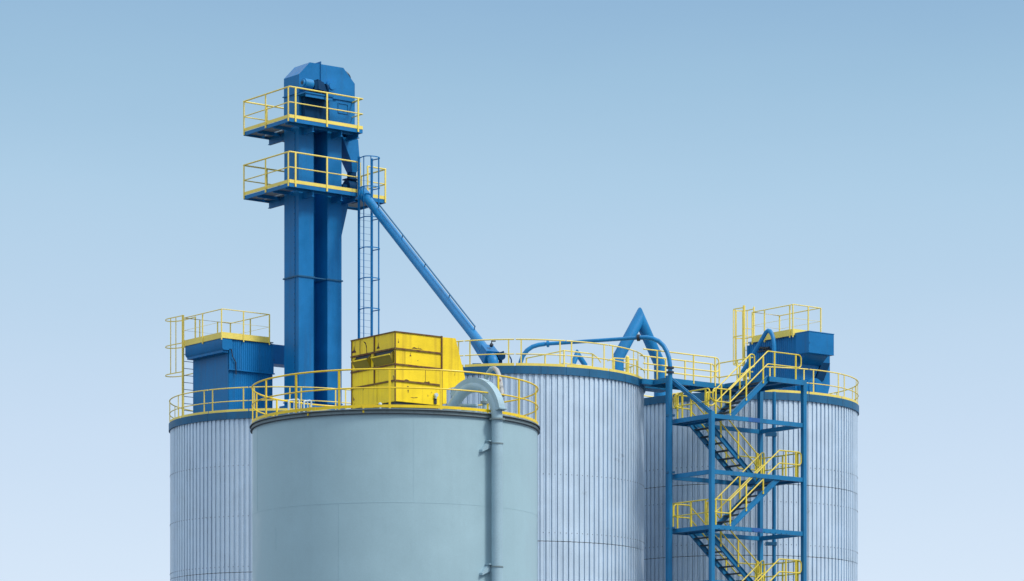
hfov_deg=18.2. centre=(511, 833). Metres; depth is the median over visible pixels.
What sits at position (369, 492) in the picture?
smooth silo
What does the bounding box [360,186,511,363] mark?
spout pipe
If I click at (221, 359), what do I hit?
filter house
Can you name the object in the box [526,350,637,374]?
roof railing
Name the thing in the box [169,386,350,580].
corrugated silo
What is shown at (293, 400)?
tube hoop
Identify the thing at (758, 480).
stair tower
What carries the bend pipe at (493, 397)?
attached to the smooth silo at (369, 492)
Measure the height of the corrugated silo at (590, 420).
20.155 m
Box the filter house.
[183,308,274,413]
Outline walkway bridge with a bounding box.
[640,348,752,395]
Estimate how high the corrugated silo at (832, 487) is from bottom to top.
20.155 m
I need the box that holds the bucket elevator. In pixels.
[243,61,385,409]
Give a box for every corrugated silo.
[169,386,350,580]
[443,339,644,580]
[644,366,858,580]
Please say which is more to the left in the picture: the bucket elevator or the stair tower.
the bucket elevator
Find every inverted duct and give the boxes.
[570,350,586,364]
[613,307,665,395]
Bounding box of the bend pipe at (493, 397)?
[444,377,506,580]
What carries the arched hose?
on the smooth silo at (369, 492)
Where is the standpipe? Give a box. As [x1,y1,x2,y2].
[765,392,776,580]
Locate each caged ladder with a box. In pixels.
[165,315,195,414]
[358,155,379,337]
[733,305,754,380]
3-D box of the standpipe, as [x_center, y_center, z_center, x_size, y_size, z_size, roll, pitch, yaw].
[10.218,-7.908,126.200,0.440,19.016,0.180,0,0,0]
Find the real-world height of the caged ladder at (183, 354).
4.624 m
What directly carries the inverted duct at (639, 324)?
on the corrugated silo at (832, 487)
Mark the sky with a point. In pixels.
(564, 169)
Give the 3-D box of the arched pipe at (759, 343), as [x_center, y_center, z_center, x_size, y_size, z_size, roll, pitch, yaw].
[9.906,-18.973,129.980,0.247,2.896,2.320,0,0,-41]
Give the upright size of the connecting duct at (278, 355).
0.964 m
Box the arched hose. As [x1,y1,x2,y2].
[480,366,503,412]
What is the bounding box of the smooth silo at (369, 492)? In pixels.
[250,368,539,580]
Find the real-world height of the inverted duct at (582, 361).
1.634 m
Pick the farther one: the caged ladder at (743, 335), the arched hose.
the caged ladder at (743, 335)
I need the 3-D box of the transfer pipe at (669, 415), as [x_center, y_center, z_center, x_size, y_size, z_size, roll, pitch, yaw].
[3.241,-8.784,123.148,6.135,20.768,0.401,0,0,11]
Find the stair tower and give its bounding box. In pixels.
[666,351,806,580]
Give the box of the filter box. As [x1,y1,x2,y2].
[350,331,464,408]
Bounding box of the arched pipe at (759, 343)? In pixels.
[738,329,776,389]
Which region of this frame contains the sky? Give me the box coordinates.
[0,0,1023,580]
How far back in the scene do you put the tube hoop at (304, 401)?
102.58 m
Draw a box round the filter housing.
[747,304,833,393]
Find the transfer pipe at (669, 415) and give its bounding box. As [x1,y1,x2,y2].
[518,334,674,580]
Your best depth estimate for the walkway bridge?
124.51 m
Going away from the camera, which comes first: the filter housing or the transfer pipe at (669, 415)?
the transfer pipe at (669, 415)
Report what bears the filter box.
on the smooth silo at (369, 492)
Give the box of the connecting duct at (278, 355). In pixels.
[274,344,283,367]
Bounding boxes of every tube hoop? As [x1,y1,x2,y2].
[288,399,299,413]
[303,400,311,411]

